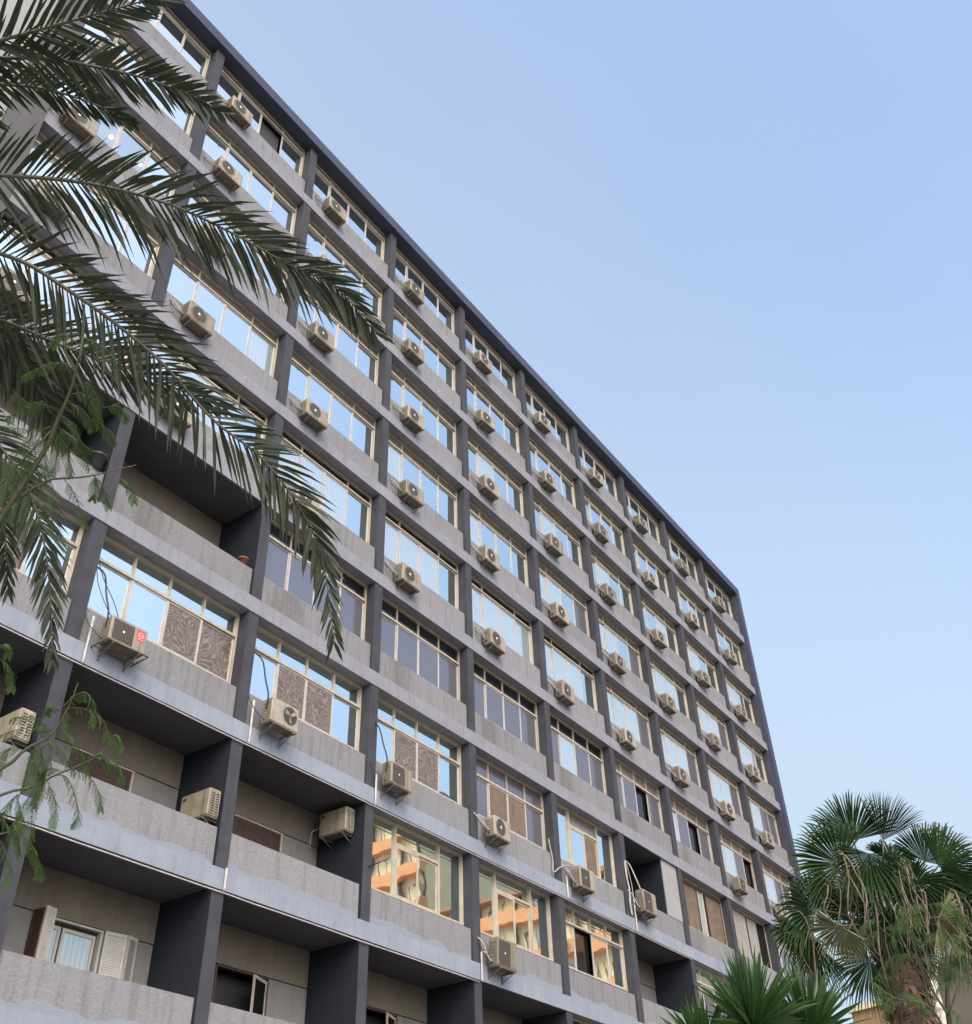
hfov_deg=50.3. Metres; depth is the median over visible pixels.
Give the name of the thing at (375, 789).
drain pipe
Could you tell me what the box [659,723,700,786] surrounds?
window
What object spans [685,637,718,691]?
window
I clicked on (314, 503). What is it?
air conditioner
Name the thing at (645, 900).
air conditioner
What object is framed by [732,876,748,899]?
air conditioner
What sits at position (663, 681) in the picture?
window
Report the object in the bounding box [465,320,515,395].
window
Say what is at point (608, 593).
air conditioner
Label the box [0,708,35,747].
air conditioner
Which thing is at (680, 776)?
air conditioner
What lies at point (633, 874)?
hanging cable
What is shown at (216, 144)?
window
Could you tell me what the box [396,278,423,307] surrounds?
air conditioner
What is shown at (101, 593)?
hanging cable
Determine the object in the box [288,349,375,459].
window
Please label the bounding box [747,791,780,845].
window
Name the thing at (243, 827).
window
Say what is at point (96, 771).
window
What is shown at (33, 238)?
window
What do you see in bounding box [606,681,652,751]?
window
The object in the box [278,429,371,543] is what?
window
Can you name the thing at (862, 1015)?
salmon house
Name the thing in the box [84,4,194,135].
window
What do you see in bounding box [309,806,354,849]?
air conditioner
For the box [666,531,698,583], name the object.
window
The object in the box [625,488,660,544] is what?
window
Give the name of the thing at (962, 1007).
beige house
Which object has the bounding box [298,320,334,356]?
air conditioner
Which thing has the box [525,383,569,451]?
window
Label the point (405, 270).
window
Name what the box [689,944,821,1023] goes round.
spiky plant
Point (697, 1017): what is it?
spiky plant
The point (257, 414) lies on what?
window
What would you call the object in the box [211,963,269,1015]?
window
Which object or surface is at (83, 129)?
air conditioner
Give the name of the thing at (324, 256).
air conditioner
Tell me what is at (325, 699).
window
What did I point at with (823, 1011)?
spiky plant
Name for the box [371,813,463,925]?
window
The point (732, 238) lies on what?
sky
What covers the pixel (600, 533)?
air conditioner
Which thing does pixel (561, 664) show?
window
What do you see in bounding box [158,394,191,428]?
air conditioner
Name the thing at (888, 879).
fan palm
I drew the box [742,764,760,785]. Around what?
air conditioner
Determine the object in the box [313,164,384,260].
window
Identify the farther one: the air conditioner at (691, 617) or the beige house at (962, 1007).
the air conditioner at (691, 617)
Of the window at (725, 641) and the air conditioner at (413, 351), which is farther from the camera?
the window at (725, 641)
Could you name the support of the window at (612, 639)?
in the apartment block
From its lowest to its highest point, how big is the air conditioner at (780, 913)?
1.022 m
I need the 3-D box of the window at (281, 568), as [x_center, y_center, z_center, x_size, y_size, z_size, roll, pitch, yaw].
[-4.218,1.704,25.520,0.095,1.743,3.790,-25,-44,26]
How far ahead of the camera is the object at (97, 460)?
20.63 m
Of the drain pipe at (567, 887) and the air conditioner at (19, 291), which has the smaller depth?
the air conditioner at (19, 291)
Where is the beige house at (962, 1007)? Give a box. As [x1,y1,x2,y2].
[928,953,971,1023]
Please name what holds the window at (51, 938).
in the apartment block
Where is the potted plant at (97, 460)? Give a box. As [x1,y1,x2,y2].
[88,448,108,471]
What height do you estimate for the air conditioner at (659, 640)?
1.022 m
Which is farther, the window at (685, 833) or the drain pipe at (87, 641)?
the window at (685, 833)
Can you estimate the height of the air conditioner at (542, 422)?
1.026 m
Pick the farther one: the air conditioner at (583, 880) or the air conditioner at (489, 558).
the air conditioner at (489, 558)
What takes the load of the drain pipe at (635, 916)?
attached to the apartment block
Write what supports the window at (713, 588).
in the apartment block
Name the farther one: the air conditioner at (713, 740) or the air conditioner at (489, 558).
the air conditioner at (713, 740)
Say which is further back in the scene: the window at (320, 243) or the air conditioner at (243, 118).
the window at (320, 243)
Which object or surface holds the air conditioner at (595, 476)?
attached to the apartment block
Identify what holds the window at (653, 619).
in the apartment block
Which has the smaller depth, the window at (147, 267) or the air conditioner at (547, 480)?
the window at (147, 267)
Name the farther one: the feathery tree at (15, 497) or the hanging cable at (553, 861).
the hanging cable at (553, 861)
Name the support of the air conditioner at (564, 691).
attached to the apartment block
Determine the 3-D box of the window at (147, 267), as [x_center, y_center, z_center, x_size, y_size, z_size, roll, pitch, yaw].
[-9.075,-7.031,23.959,0.095,1.743,3.660,-25,-44,26]
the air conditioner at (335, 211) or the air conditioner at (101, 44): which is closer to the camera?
the air conditioner at (101, 44)
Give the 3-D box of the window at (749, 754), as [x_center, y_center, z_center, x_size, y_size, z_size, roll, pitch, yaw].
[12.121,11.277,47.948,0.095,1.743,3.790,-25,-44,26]
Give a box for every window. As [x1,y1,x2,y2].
[0,211,139,365]
[0,480,83,594]
[22,131,161,277]
[23,905,138,981]
[57,63,180,199]
[68,746,134,791]
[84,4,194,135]
[87,535,239,683]
[129,0,211,77]
[145,334,267,463]
[167,250,278,376]
[187,180,287,301]
[202,119,297,235]
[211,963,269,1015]
[217,65,304,177]
[232,814,282,852]
[249,625,361,750]
[264,519,366,640]
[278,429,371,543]
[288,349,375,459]
[298,282,378,384]
[306,219,381,319]
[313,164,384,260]
[366,1006,396,1023]
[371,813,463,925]
[376,697,461,805]
[380,596,459,700]
[384,509,458,609]
[387,432,457,528]
[390,364,455,455]
[393,302,454,390]
[395,247,454,333]
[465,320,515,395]
[466,374,519,453]
[468,435,523,516]
[470,502,528,586]
[472,576,533,664]
[474,660,539,751]
[476,755,546,850]
[479,863,553,961]
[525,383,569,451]
[529,436,575,507]
[533,495,582,569]
[538,560,589,636]
[544,633,597,711]
[550,713,606,794]
[557,802,616,887]
[564,903,627,991]
[573,1018,588,1023]
[578,438,617,500]
[584,491,625,555]
[590,548,633,614]
[598,612,642,680]
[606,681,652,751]
[614,757,663,831]
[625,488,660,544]
[632,539,668,596]
[640,595,678,655]
[649,656,689,718]
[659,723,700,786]
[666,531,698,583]
[670,796,713,862]
[675,582,708,635]
[682,877,727,945]
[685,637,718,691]
[695,695,730,752]
[695,966,731,1022]
[704,571,732,617]
[706,759,743,818]
[713,619,743,669]
[718,829,756,890]
[724,673,754,723]
[731,906,771,969]
[735,730,767,782]
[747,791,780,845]
[760,858,791,912]
[775,932,806,987]
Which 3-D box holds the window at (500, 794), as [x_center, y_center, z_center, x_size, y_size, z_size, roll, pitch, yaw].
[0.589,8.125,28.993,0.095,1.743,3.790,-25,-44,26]
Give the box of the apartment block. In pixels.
[0,0,824,1023]
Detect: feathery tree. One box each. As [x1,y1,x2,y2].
[0,332,138,889]
[857,902,971,1023]
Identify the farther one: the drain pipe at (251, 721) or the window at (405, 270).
the window at (405, 270)
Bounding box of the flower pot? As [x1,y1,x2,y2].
[238,556,248,564]
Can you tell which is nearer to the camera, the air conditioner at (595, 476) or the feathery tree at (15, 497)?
the feathery tree at (15, 497)
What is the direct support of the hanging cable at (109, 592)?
hanging from the apartment block
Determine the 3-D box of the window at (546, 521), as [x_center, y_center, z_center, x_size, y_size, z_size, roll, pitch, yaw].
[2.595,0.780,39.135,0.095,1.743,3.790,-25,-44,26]
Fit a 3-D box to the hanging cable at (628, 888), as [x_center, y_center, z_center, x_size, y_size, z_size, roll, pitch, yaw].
[4.433,11.713,32.286,0.075,1.686,0.137,-25,-44,26]
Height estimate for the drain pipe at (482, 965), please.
0.707 m
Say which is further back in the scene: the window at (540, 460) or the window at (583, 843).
the window at (540, 460)
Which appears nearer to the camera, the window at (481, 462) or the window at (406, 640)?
the window at (406, 640)
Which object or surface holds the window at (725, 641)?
in the apartment block
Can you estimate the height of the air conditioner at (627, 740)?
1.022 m
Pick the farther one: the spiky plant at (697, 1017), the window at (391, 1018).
the window at (391, 1018)
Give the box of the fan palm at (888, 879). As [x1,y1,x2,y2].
[767,789,971,1023]
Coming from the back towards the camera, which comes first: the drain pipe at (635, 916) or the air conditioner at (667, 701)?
the air conditioner at (667, 701)
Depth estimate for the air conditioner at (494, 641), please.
30.75 m
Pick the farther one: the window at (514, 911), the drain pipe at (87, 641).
the window at (514, 911)
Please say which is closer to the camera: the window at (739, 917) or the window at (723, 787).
the window at (739, 917)
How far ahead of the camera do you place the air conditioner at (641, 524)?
46.17 m
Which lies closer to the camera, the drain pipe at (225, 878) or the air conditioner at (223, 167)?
the drain pipe at (225, 878)
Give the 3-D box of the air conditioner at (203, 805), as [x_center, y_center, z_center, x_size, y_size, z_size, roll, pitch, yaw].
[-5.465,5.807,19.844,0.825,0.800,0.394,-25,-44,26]
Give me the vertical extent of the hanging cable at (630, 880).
1.454 m
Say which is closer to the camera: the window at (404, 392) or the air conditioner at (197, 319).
the air conditioner at (197, 319)
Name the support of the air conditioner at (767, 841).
attached to the apartment block
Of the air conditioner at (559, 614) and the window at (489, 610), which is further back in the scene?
the air conditioner at (559, 614)
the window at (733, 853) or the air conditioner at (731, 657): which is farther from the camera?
the air conditioner at (731, 657)
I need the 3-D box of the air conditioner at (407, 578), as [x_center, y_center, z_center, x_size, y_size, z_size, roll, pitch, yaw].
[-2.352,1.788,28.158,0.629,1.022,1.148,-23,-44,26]
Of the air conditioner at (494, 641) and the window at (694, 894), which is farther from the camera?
the window at (694, 894)
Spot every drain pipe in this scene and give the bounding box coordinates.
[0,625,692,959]
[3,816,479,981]
[81,616,94,663]
[222,868,227,891]
[247,700,254,743]
[374,774,376,805]
[481,951,488,981]
[566,875,568,898]
[633,900,637,932]
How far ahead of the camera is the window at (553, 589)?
37.56 m
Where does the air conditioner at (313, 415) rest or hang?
attached to the apartment block
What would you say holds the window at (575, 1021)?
in the apartment block
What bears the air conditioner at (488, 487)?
attached to the apartment block
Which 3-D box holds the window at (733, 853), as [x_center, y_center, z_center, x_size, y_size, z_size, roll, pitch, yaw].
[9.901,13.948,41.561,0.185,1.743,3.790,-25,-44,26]
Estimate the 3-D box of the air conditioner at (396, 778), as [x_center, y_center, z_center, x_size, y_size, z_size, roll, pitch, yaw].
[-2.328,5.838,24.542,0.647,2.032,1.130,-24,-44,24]
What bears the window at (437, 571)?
in the apartment block
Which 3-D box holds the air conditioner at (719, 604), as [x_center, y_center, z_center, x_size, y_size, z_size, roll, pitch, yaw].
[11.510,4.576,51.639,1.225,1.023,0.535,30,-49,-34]
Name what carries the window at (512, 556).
in the apartment block
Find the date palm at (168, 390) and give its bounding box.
[0,0,395,673]
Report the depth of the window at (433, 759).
26.45 m
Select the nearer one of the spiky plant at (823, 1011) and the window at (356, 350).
the spiky plant at (823, 1011)
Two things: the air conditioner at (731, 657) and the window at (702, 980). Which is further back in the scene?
the air conditioner at (731, 657)
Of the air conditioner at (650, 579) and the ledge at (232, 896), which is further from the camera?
the air conditioner at (650, 579)
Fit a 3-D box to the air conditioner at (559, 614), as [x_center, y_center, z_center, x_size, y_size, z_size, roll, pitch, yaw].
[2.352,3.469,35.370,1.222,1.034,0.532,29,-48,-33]
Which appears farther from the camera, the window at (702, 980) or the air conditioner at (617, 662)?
the air conditioner at (617, 662)
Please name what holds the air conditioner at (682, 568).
attached to the apartment block
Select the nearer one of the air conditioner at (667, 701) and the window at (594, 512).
the air conditioner at (667, 701)
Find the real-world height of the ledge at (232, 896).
0.038 m
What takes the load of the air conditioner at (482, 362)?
attached to the apartment block
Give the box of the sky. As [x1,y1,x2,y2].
[191,0,971,1023]
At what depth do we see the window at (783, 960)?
42.13 m
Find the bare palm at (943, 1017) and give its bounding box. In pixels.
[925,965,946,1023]
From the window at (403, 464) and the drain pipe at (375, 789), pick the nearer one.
the drain pipe at (375, 789)
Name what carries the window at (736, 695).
in the apartment block
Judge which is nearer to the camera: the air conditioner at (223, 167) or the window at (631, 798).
the air conditioner at (223, 167)
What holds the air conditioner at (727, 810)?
attached to the apartment block
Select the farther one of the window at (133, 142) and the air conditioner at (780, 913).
the air conditioner at (780, 913)
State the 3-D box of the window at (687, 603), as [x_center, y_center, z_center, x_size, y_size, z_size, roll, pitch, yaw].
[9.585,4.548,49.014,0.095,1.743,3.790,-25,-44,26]
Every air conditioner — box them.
[0,265,31,307]
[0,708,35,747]
[20,179,71,226]
[59,101,98,142]
[85,567,148,671]
[90,40,124,79]
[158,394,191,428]
[170,298,215,342]
[180,787,220,823]
[188,221,227,259]
[203,155,242,193]
[216,94,252,130]
[248,652,298,748]
[281,484,319,523]
[289,398,328,436]
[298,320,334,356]
[307,252,339,286]
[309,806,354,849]
[316,195,346,227]
[370,722,411,805]
[384,560,420,598]
[390,479,423,513]
[392,403,423,436]
[394,337,423,368]
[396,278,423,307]
[467,350,492,376]
[468,408,495,436]
[471,474,498,504]
[471,544,499,575]
[474,625,505,659]
[474,812,510,852]
[477,936,516,984]
[528,411,550,436]
[532,470,556,493]
[537,533,562,560]
[542,601,569,630]
[547,679,574,709]
[561,864,594,903]
[582,467,603,490]
[588,522,608,545]
[594,582,616,608]
[602,651,626,677]
[611,727,636,754]
[627,889,657,926]
[629,514,648,536]
[637,570,658,592]
[645,628,667,652]
[655,693,676,717]
[666,766,689,791]
[671,558,689,578]
[681,611,699,630]
[690,669,711,691]
[701,732,721,754]
[709,596,725,613]
[713,800,735,825]
[719,648,737,667]
[731,704,747,723]
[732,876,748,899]
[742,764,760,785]
[755,830,774,852]
[769,902,789,921]
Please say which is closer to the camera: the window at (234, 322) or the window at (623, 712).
the window at (234, 322)
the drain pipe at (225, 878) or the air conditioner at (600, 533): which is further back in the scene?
the air conditioner at (600, 533)
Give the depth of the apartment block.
26.66 m
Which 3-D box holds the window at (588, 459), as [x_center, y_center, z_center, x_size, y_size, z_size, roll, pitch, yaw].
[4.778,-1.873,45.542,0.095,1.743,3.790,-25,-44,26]
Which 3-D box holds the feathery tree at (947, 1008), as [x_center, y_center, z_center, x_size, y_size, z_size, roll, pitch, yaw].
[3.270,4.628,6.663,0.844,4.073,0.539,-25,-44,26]
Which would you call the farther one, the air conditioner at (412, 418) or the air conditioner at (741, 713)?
the air conditioner at (741, 713)
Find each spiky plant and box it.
[659,992,729,1023]
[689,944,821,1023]
[762,956,874,1023]
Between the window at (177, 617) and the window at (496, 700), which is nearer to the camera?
the window at (177, 617)
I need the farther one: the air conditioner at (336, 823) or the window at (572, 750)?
the window at (572, 750)
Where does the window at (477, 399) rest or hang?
in the apartment block
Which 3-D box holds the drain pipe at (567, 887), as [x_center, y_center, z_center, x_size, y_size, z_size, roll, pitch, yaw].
[2.294,10.586,29.219,0.056,0.654,0.046,-25,-44,26]
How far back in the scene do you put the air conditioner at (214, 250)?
26.46 m
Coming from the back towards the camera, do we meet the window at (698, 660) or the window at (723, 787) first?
the window at (698, 660)
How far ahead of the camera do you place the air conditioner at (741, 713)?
47.78 m
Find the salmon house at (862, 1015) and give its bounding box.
[846,999,889,1023]
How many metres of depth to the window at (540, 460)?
41.36 m
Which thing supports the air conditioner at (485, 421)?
attached to the apartment block
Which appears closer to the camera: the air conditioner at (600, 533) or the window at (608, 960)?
the window at (608, 960)
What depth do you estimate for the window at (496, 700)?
30.99 m
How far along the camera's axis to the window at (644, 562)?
46.77 m
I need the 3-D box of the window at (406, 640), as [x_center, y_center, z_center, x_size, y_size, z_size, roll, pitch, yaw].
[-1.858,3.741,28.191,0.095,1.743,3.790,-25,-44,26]
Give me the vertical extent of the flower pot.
0.170 m
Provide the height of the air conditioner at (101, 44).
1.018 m
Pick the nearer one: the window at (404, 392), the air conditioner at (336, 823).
the air conditioner at (336, 823)
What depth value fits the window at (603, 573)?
42.17 m
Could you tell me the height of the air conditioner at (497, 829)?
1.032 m
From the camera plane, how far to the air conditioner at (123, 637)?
18.90 m
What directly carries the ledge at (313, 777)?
attached to the apartment block
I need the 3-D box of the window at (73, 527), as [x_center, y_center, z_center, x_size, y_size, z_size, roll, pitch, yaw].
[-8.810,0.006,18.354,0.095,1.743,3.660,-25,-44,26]
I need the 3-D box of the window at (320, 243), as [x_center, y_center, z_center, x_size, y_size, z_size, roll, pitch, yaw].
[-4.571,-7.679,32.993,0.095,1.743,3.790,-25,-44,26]
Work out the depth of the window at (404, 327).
35.94 m
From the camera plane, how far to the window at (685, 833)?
39.23 m
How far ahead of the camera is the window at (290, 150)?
32.57 m
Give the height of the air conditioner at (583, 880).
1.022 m
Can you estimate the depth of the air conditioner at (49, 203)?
21.95 m
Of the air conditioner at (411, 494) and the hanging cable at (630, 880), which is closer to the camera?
the air conditioner at (411, 494)
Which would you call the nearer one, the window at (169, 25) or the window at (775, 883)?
the window at (169, 25)
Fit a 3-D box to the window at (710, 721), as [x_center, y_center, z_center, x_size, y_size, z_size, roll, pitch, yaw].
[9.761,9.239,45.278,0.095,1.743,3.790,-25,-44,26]
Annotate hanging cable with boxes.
[97,572,111,615]
[99,563,118,616]
[548,839,572,872]
[624,861,632,915]
[625,860,640,888]
[626,863,635,907]
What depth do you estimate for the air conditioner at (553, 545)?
37.12 m
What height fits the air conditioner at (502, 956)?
1.024 m
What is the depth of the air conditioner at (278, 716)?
21.52 m
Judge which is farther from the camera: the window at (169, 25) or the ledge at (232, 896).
the window at (169, 25)
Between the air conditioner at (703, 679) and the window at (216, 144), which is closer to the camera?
the window at (216, 144)
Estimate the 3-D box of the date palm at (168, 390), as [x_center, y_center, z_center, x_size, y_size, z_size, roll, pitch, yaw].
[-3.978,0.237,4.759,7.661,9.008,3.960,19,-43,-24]
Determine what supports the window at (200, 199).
in the apartment block

